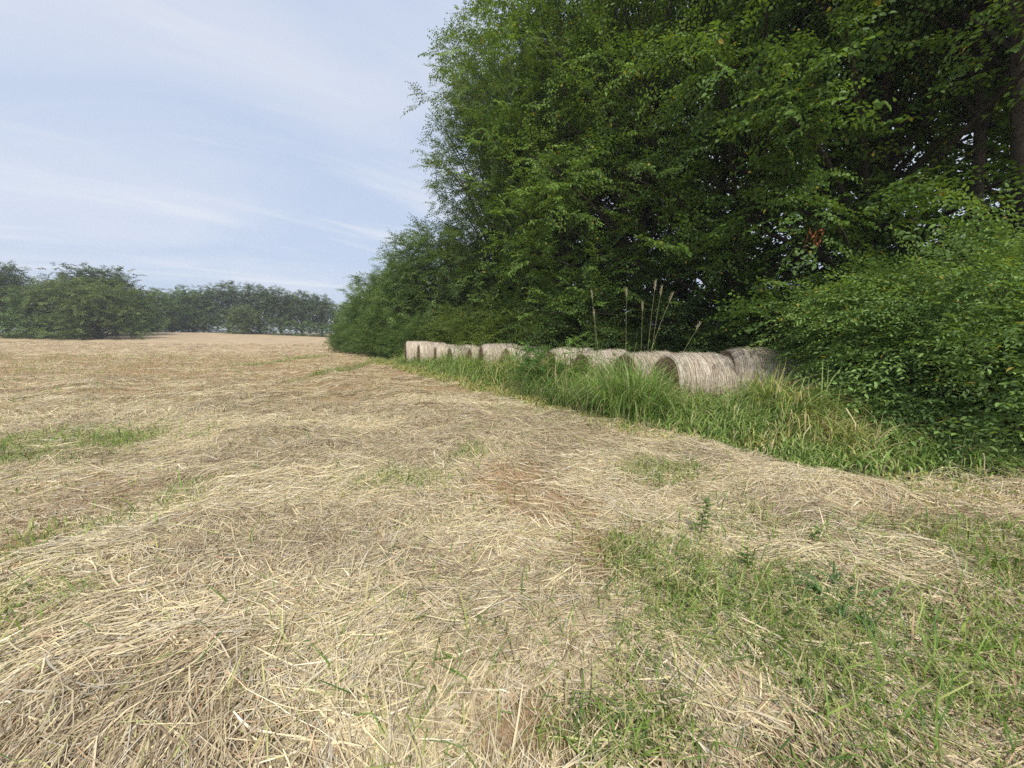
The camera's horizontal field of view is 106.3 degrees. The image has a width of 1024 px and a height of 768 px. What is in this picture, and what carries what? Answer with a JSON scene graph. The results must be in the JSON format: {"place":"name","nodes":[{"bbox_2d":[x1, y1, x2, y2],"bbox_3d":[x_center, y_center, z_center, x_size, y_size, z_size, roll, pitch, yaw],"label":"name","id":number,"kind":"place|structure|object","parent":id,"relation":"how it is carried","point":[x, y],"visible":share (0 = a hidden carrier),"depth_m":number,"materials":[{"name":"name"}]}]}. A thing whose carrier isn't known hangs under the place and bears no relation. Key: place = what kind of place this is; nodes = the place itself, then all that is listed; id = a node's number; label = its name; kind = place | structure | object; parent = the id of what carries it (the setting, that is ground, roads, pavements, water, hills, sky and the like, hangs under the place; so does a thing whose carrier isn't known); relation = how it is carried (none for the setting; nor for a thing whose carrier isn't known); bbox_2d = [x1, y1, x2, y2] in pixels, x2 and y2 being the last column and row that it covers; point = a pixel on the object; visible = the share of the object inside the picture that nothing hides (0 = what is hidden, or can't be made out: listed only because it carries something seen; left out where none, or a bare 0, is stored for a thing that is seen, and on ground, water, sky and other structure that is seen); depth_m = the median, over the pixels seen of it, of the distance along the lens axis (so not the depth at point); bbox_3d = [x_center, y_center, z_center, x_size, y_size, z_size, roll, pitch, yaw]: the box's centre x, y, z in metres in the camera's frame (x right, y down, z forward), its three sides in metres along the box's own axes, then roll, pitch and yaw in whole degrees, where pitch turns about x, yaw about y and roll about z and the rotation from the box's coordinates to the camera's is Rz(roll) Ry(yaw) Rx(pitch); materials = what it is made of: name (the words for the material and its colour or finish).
{"place":"outdoors","nodes":[
{"label":"outdoors","id":0,"kind":"place"},
{"bbox_2d":[0,0,1009,332],"label":"sky","id":1,"kind":"structure","parent":0,"point":[266,143],"materials":[{"name":"blue"}]},
{"bbox_2d":[0,332,1023,767],"bbox_3d":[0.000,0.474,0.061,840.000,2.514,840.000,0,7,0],"label":"field","id":2,"kind":"structure","parent":0,"point":[180,338],"depth_m":3.43,"materials":[{"name":"beige plant"}]},
{"bbox_2d":[0,272,22,332],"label":"tree","id":3,"kind":"object","parent":2,"relation":"on","point":[4,279],"visible":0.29,"depth_m":74.20,"materials":[{"name":"green plant"}]},
{"bbox_2d":[0,261,37,335],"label":"tree","id":4,"kind":"object","parent":2,"relation":"on","point":[17,279],"visible":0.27,"depth_m":76.27,"materials":[{"name":"green plant"}]},
{"bbox_2d":[0,283,66,337],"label":"tree","id":5,"kind":"object","parent":2,"relation":"on","point":[11,308],"visible":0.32,"depth_m":68.60,"materials":[{"name":"green plant"}]},
{"bbox_2d":[0,276,114,338],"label":"tree","id":6,"kind":"object","parent":2,"relation":"on","point":[34,287],"visible":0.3,"depth_m":68.18,"materials":[{"name":"green plant"}]},
{"bbox_2d":[37,262,128,329],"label":"tree","id":7,"kind":"object","parent":2,"relation":"on","point":[81,272],"visible":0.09,"depth_m":76.44,"materials":[{"name":"green plant"}]},
{"bbox_2d":[35,272,156,339],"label":"tree","id":8,"kind":"object","parent":2,"relation":"on","point":[95,293],"visible":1,"depth_m":67.22,"materials":[{"name":"green plant"}]},
{"bbox_2d":[63,265,153,332],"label":"tree","id":9,"kind":"object","parent":2,"relation":"on","point":[116,275],"visible":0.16,"depth_m":81.88,"materials":[{"name":"green plant"}]},
{"bbox_2d":[104,285,168,335],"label":"tree","id":10,"kind":"object","parent":2,"relation":"on","point":[148,307],"visible":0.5,"depth_m":83.13,"materials":[{"name":"green plant"}]},
{"bbox_2d":[132,286,186,331],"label":"tree","id":11,"kind":"object","parent":2,"relation":"on","point":[164,313],"visible":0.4,"depth_m":102.77,"materials":[{"name":"green plant"}]},
{"bbox_2d":[0,310,336,339],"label":"undergrowth","id":12,"kind":"object","parent":2,"relation":"on","point":[36,329],"visible":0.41,"depth_m":110.53,"materials":[{"name":"green plant"}]},
{"bbox_2d":[150,291,206,332],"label":"tree","id":13,"kind":"object","parent":2,"relation":"on","point":[178,315],"visible":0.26,"depth_m":109.41,"materials":[{"name":"green plant"}]},
{"bbox_2d":[163,284,216,332],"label":"tree","id":14,"kind":"object","parent":2,"relation":"on","point":[196,297],"visible":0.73,"depth_m":111.31,"materials":[{"name":"green plant"}]},
{"bbox_2d":[181,289,219,331],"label":"tree","id":15,"kind":"object","parent":2,"relation":"on","point":[202,307],"visible":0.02,"depth_m":119.23,"materials":[{"name":"green plant"}]},
{"bbox_2d":[197,280,250,331],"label":"tree","id":16,"kind":"object","parent":2,"relation":"on","point":[224,299],"visible":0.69,"depth_m":115.11,"materials":[{"name":"green plant"}]},
{"bbox_2d":[217,304,265,333],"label":"bush","id":17,"kind":"object","parent":2,"relation":"on","point":[245,325],"visible":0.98,"depth_m":109.24,"materials":[{"name":"green plant"}]},
{"bbox_2d":[232,282,277,332],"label":"tree","id":18,"kind":"object","parent":2,"relation":"on","point":[252,296],"visible":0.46,"depth_m":116.44,"materials":[{"name":"green plant"}]},
{"bbox_2d":[255,284,298,334],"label":"tree","id":19,"kind":"object","parent":2,"relation":"on","point":[275,299],"visible":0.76,"depth_m":116.71,"materials":[{"name":"green plant"}]},
{"bbox_2d":[275,289,323,335],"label":"tree","id":20,"kind":"object","parent":2,"relation":"on","point":[299,305],"visible":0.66,"depth_m":117.63,"materials":[{"name":"green plant"}]},
{"bbox_2d":[299,292,338,336],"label":"tree","id":21,"kind":"object","parent":2,"relation":"on","point":[323,305],"visible":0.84,"depth_m":117.95,"materials":[{"name":"green plant"}]},
{"bbox_2d":[320,316,350,349],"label":"vine covered shrub","id":22,"kind":"object","parent":2,"relation":"on","point":[331,326],"visible":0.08,"depth_m":39.51,"materials":[{"name":"green plant"}]},
{"bbox_2d":[325,301,350,331],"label":"tree","id":23,"kind":"object","parent":2,"relation":"on","point":[335,313],"visible":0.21,"depth_m":118.29,"materials":[{"name":"green plant"}]},
{"bbox_2d":[329,301,356,334],"bbox_3d":[-16.152,-6.036,40.708,5.428,5.959,5.567,2,8,14],"label":"edge tree","id":24,"kind":"object","parent":2,"relation":"on","point":[341,317],"visible":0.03,"depth_m":39.50,"materials":[{"name":"green plant"}]},
{"bbox_2d":[319,310,372,352],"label":"vine covered shrub","id":25,"kind":"object","parent":2,"relation":"on","point":[337,343],"visible":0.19,"depth_m":35.62,"materials":[{"name":"green plant"}]},
{"bbox_2d":[333,307,379,353],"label":"vine covered shrub","id":26,"kind":"object","parent":2,"relation":"on","point":[349,339],"visible":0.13,"depth_m":31.50,"materials":[{"name":"green plant"}]},
{"bbox_2d":[338,282,398,351],"bbox_3d":[-14.435,-6.654,39.103,6.822,7.543,6.981,6,9,38],"label":"edge tree","id":27,"kind":"object","parent":2,"relation":"on","point":[352,295],"visible":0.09,"depth_m":37.52,"materials":[{"name":"green plant"}]},
{"bbox_2d":[336,270,412,352],"bbox_3d":[-12.489,-6.458,36.354,7.633,8.380,7.829,-6,9,-39],"label":"edge tree","id":28,"kind":"object","parent":2,"relation":"on","point":[355,277],"visible":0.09,"depth_m":34.80,"materials":[{"name":"green plant"}]},
{"bbox_2d":[339,303,430,357],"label":"vine covered shrub","id":29,"kind":"object","parent":2,"relation":"on","point":[364,337],"visible":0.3,"depth_m":27.90,"materials":[{"name":"green plant"}]},
{"bbox_2d":[353,262,419,350],"bbox_3d":[-9.593,-6.104,32.703,7.406,8.189,7.579,2,8,18],"label":"edge tree","id":30,"kind":"object","parent":2,"relation":"on","point":[373,276],"visible":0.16,"depth_m":31.55,"materials":[{"name":"green plant"}]},
{"bbox_2d":[366,302,436,357],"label":"vine covered shrub","id":31,"kind":"object","parent":2,"relation":"on","point":[384,339],"visible":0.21,"depth_m":25.50,"materials":[{"name":"green plant"}]},
{"bbox_2d":[357,243,460,356],"bbox_3d":[-7.194,-6.044,29.625,8.699,9.311,8.481,-4,8,-26],"label":"edge tree","id":32,"kind":"object","parent":2,"relation":"on","point":[386,303],"visible":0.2,"depth_m":28.09,"materials":[{"name":"green plant"}]},
{"bbox_2d":[404,341,432,363],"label":"hay bale","id":33,"kind":"object","parent":2,"relation":"on","point":[409,346],"visible":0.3,"depth_m":19.07},
{"bbox_2d":[384,302,469,358],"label":"leafy shrub","id":34,"kind":"object","parent":2,"relation":"on","point":[410,336],"visible":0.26,"depth_m":22.39,"materials":[{"name":"green plant"}]},
{"bbox_2d":[368,212,489,351],"bbox_3d":[-5.193,-6.232,26.397,9.356,10.344,9.574,-5,9,-36],"label":"edge tree","id":35,"kind":"object","parent":2,"relation":"on","point":[422,260],"visible":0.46,"depth_m":24.69,"materials":[{"name":"green plant"}]},
{"bbox_2d":[416,342,447,361],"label":"hay bale","id":36,"kind":"object","parent":2,"relation":"on","point":[425,350],"visible":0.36,"depth_m":17.95},
{"bbox_2d":[434,344,456,362],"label":"hay bale","id":37,"kind":"object","parent":2,"relation":"on","point":[438,349],"visible":0.21,"depth_m":16.86},
{"bbox_2d":[411,296,505,343],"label":"leafy shrub","id":38,"kind":"object","parent":2,"relation":"on","point":[439,332],"visible":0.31,"depth_m":20.00,"materials":[{"name":"green plant"}]},
{"bbox_2d":[447,345,479,368],"bbox_3d":[-1.928,-1.037,16.382,1.633,1.321,1.399,-4,8,-19],"label":"hay bale","id":39,"kind":"object","parent":2,"relation":"on","point":[465,347],"visible":0.16,"depth_m":15.85},
{"bbox_2d":[466,347,479,359],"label":"hay bale","id":40,"kind":"object","parent":2,"relation":"on","point":[474,348],"visible":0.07,"depth_m":14.85},
{"bbox_2d":[438,291,530,347],"bbox_3d":[-0.987,-2.171,18.406,5.820,4.173,6.015,4,9,31],"label":"leafy shrub","id":41,"kind":"object","parent":2,"relation":"on","point":[468,338],"visible":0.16,"depth_m":17.64,"materials":[{"name":"green plant"}]},
{"bbox_2d":[400,0,577,335],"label":"tall tree","id":42,"kind":"object","parent":2,"relation":"on","point":[449,123],"visible":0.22,"depth_m":21.45,"materials":[{"name":"green plant"}]},
{"bbox_2d":[477,343,516,365],"bbox_3d":[-0.433,-0.834,14.166,1.632,1.362,1.501,-2,7,-13],"label":"hay bale","id":43,"kind":"object","parent":2,"relation":"on","point":[489,347],"visible":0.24,"depth_m":13.60},
{"bbox_2d":[0,340,1023,767],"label":"mown hay","id":44,"kind":"object","parent":2,"relation":"on","point":[180,730],"visible":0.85,"depth_m":2.45,"materials":[{"name":"plant"}]},
{"bbox_2d":[0,351,1023,767],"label":"green regrowth","id":45,"kind":"object","parent":2,"relation":"on","point":[776,619],"visible":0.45,"depth_m":2.09,"materials":[{"name":"green plant"}]},
{"bbox_2d":[0,353,1023,767],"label":"stubble","id":46,"kind":"object","parent":2,"relation":"on","point":[498,469],"visible":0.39,"depth_m":4.01,"materials":[{"name":"beige plant"}]},
{"bbox_2d":[455,292,587,352],"bbox_3d":[0.864,-1.903,16.395,5.819,4.173,6.015,-6,10,-40],"label":"leafy shrub","id":47,"kind":"object","parent":2,"relation":"on","point":[505,329],"visible":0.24,"depth_m":15.37,"materials":[{"name":"green plant"}]},
{"bbox_2d":[499,345,543,366],"bbox_3d":[0.453,-0.679,13.197,1.632,1.339,1.423,-1,7,-20],"label":"hay bale","id":48,"kind":"object","parent":2,"relation":"on","point":[507,349],"visible":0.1,"depth_m":12.72},
{"bbox_2d":[503,366,571,398],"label":"grass clump","id":49,"kind":"object","parent":2,"relation":"on","point":[526,385],"visible":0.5,"depth_m":9.53,"materials":[{"name":"green plant"}]},
{"bbox_2d":[504,340,581,385],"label":"climbing vine","id":50,"kind":"object","parent":2,"relation":"on","point":[527,350],"visible":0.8,"depth_m":9.83,"materials":[{"name":"green plant"}]},
{"bbox_2d":[450,0,644,323],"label":"broad leaf tree","id":51,"kind":"object","parent":2,"relation":"on","point":[488,148],"visible":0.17,"depth_m":18.57,"materials":[{"name":"green plant"}]},
{"bbox_2d":[527,360,593,407],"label":"grass clump","id":52,"kind":"object","parent":2,"relation":"on","point":[552,401],"visible":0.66,"depth_m":8.61,"materials":[{"name":"green plant"}]},
{"bbox_2d":[418,0,717,343],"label":"pinnate leaf tree","id":53,"kind":"object","parent":2,"relation":"on","point":[512,77],"visible":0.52,"depth_m":15.22,"materials":[{"name":"green plant"}]},
{"bbox_2d":[543,346,593,371],"bbox_3d":[1.826,-0.528,12.015,1.633,1.306,1.406,-1,7,-15],"label":"hay bale","id":54,"kind":"object","parent":2,"relation":"on","point":[562,351],"visible":0.09,"depth_m":11.58},
{"bbox_2d":[503,271,649,358],"bbox_3d":[2.196,-1.986,14.528,5.788,4.388,5.934,2,7,12],"label":"dark shrub","id":55,"kind":"object","parent":2,"relation":"on","point":[561,330],"visible":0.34,"depth_m":13.27,"materials":[{"name":"green plant"}]},
{"bbox_2d":[561,332,597,378],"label":"climbing vine","id":56,"kind":"object","parent":2,"relation":"on","point":[580,351],"visible":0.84,"depth_m":9.54,"materials":[{"name":"green plant"}]},
{"bbox_2d":[589,288,600,365],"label":"seed stalk","id":57,"kind":"object","parent":2,"relation":"on","point":[595,324],"visible":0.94,"depth_m":9.17,"materials":[{"name":"beige plant"}]},
{"bbox_2d":[555,376,643,413],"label":"grass clump","id":58,"kind":"object","parent":2,"relation":"on","point":[578,401],"visible":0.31,"depth_m":7.73,"materials":[{"name":"green plant"}]},
{"bbox_2d":[573,349,628,373],"bbox_3d":[2.629,-0.354,10.944,1.632,1.297,1.409,-4,8,-18],"label":"hay bale","id":59,"kind":"object","parent":2,"relation":"on","point":[607,353],"visible":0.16,"depth_m":10.47},
{"bbox_2d":[603,352,637,376],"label":"climbing vine","id":60,"kind":"object","parent":2,"relation":"on","point":[615,363],"visible":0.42,"depth_m":9.14,"materials":[{"name":"green plant"}]},
{"bbox_2d":[616,287,628,369],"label":"seed stalk","id":61,"kind":"object","parent":2,"relation":"on","point":[626,342],"visible":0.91,"depth_m":8.45,"materials":[{"name":"beige plant"}]},
{"bbox_2d":[563,344,709,428],"bbox_3d":[2.293,0.081,7.236,2.952,1.785,2.890,0,7,0],"label":"grass clump","id":62,"kind":"object","parent":2,"relation":"on","point":[628,399],"visible":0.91,"depth_m":6.96,"materials":[{"name":"green plant"}]},
{"bbox_2d":[614,350,672,379],"bbox_3d":[3.529,-0.222,9.892,1.634,1.306,1.426,-2,8,-17],"label":"hay bale","id":63,"kind":"object","parent":2,"relation":"on","point":[641,355],"visible":0.18,"depth_m":9.45},
{"bbox_2d":[572,273,715,353],"bbox_3d":[4.340,-1.598,13.207,5.369,3.970,5.237,0,7,2],"label":"dark shrub","id":64,"kind":"object","parent":2,"relation":"on","point":[604,342],"visible":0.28,"depth_m":12.11,"materials":[{"name":"green plant"}]},
{"bbox_2d":[635,281,655,367],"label":"seed stalk","id":65,"kind":"object","parent":2,"relation":"on","point":[651,316],"visible":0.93,"depth_m":8.18,"materials":[{"name":"beige plant"}]},
{"bbox_2d":[465,0,827,349],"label":"drooping leaf tree","id":66,"kind":"object","parent":2,"relation":"on","point":[646,91],"visible":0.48,"depth_m":12.62,"materials":[{"name":"green plant"}]},
{"bbox_2d":[638,286,662,372],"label":"seed stalk","id":67,"kind":"object","parent":2,"relation":"on","point":[661,290],"visible":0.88,"depth_m":7.97,"materials":[{"name":"beige plant"}]},
{"bbox_2d":[643,291,673,383],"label":"seed stalk","id":68,"kind":"object","parent":2,"relation":"on","point":[659,326],"visible":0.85,"depth_m":7.91,"materials":[{"name":"beige plant"}]},
{"bbox_2d":[669,322,701,386],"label":"seed stalk","id":69,"kind":"object","parent":2,"relation":"on","point":[687,344],"visible":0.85,"depth_m":7.83,"materials":[{"name":"beige plant"}]},
{"bbox_2d":[367,336,1023,504],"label":"tall grass","id":70,"kind":"structure","parent":2,"relation":"on","point":[798,420],"depth_m":5.87,"materials":[{"name":"green plant"}]},
{"bbox_2d":[653,351,740,399],"bbox_3d":[4.119,-0.070,8.718,1.633,1.357,1.462,1,7,-8],"label":"hay bale","id":71,"kind":"object","parent":2,"relation":"on","point":[705,369],"visible":0.5,"depth_m":8.14},
{"bbox_2d":[615,269,781,354],"bbox_3d":[5.807,-1.513,12.162,5.512,4.179,5.652,0,7,4],"label":"dark shrub","id":72,"kind":"object","parent":2,"relation":"on","point":[703,343],"visible":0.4,"depth_m":11.08,"materials":[{"name":"green plant"}]},
{"bbox_2d":[693,498,712,532],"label":"weed plant","id":73,"kind":"object","parent":2,"relation":"on","point":[706,500],"visible":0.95,"depth_m":3.02,"materials":[{"name":"green plant"}]},
{"bbox_2d":[427,1,1011,339],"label":"deep wood","id":74,"kind":"object","parent":2,"relation":"on","point":[969,136],"visible":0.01,"depth_m":16.78,"materials":[{"name":"green plant"}]},
{"bbox_2d":[736,545,756,565],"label":"weed plant","id":75,"kind":"object","parent":2,"relation":"on","point":[746,554],"visible":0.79,"depth_m":2.63,"materials":[{"name":"green plant"}]},
{"bbox_2d":[719,381,805,413],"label":"grass clump","id":76,"kind":"object","parent":2,"relation":"on","point":[760,396],"visible":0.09,"depth_m":6.75,"materials":[{"name":"green plant"}]},
{"bbox_2d":[719,346,809,393],"bbox_3d":[5.593,-0.188,8.764,1.718,1.351,1.437,4,8,5],"label":"hay bale","id":77,"kind":"object","parent":2,"relation":"on","point":[740,357],"visible":0.36,"depth_m":8.20},
{"bbox_2d":[697,231,843,352],"bbox_3d":[7.852,-1.835,11.120,5.341,4.667,5.382,5,9,36],"label":"broad leaf shrub","id":78,"kind":"object","parent":2,"relation":"on","point":[759,295],"visible":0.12,"depth_m":10.63,"materials":[{"name":"green plant"}]},
{"bbox_2d":[541,0,1010,352],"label":"broad leaf tree","id":79,"kind":"object","parent":2,"relation":"on","point":[719,40],"visible":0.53,"depth_m":9.81,"materials":[{"name":"green plant"}]},
{"bbox_2d":[806,526,822,538],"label":"weed plant","id":80,"kind":"object","parent":2,"relation":"on","point":[818,532],"visible":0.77,"depth_m":2.87,"materials":[{"name":"green plant"}]},
{"bbox_2d":[783,391,864,422],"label":"dry grass tuft","id":81,"kind":"object","parent":2,"relation":"on","point":[830,409],"visible":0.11,"depth_m":5.89,"materials":[{"name":"green plant"}]},
{"bbox_2d":[638,0,1023,350],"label":"broad leaf tree","id":82,"kind":"object","parent":2,"relation":"on","point":[860,126],"visible":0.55,"depth_m":7.98,"materials":[{"name":"green plant"}]},
{"bbox_2d":[786,556,907,642],"bbox_3d":[1.966,1.298,2.295,0.591,0.275,0.560,-3,8,-21],"label":"broad grass tuft","id":83,"kind":"object","parent":2,"relation":"on","point":[844,610],"visible":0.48,"depth_m":2.27,"materials":[{"name":"green plant"}]},
{"bbox_2d":[745,224,1023,436],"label":"leafy shrub","id":84,"kind":"object","parent":2,"relation":"on","point":[826,309],"visible":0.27,"depth_m":6.63,"materials":[{"name":"green plant"}]},
{"bbox_2d":[762,0,1023,297],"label":"broad leaf tree","id":85,"kind":"object","parent":2,"relation":"on","point":[995,62],"visible":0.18,"depth_m":8.51,"materials":[{"name":"green plant"}]},
{"bbox_2d":[763,160,1023,430],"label":"broad leaf shrub","id":86,"kind":"object","parent":2,"relation":"on","point":[874,252],"visible":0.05,"depth_m":7.57,"materials":[{"name":"green plant"}]},
{"bbox_2d":[780,0,1023,272],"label":"leaning tree","id":87,"kind":"object","parent":2,"relation":"on","point":[1016,66],"visible":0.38,"depth_m":6.89,"materials":[{"name":"brown plant"}]},
{"bbox_2d":[782,178,1023,470],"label":"leafy shrub","id":88,"kind":"object","parent":2,"relation":"on","point":[997,260],"visible":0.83,"depth_m":5.32,"materials":[{"name":"green plant"}]},
{"bbox_2d":[803,0,1008,273],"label":"leaning tree","id":89,"kind":"object","parent":2,"relation":"on","point":[979,155],"visible":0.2,"depth_m":7.80,"materials":[{"name":"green plant"}]},
{"bbox_2d":[921,608,1023,682],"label":"broad grass tuft","id":90,"kind":"object","parent":2,"relation":"on","point":[986,647],"visible":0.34,"depth_m":1.95,"materials":[{"name":"green plant"}]}
]}

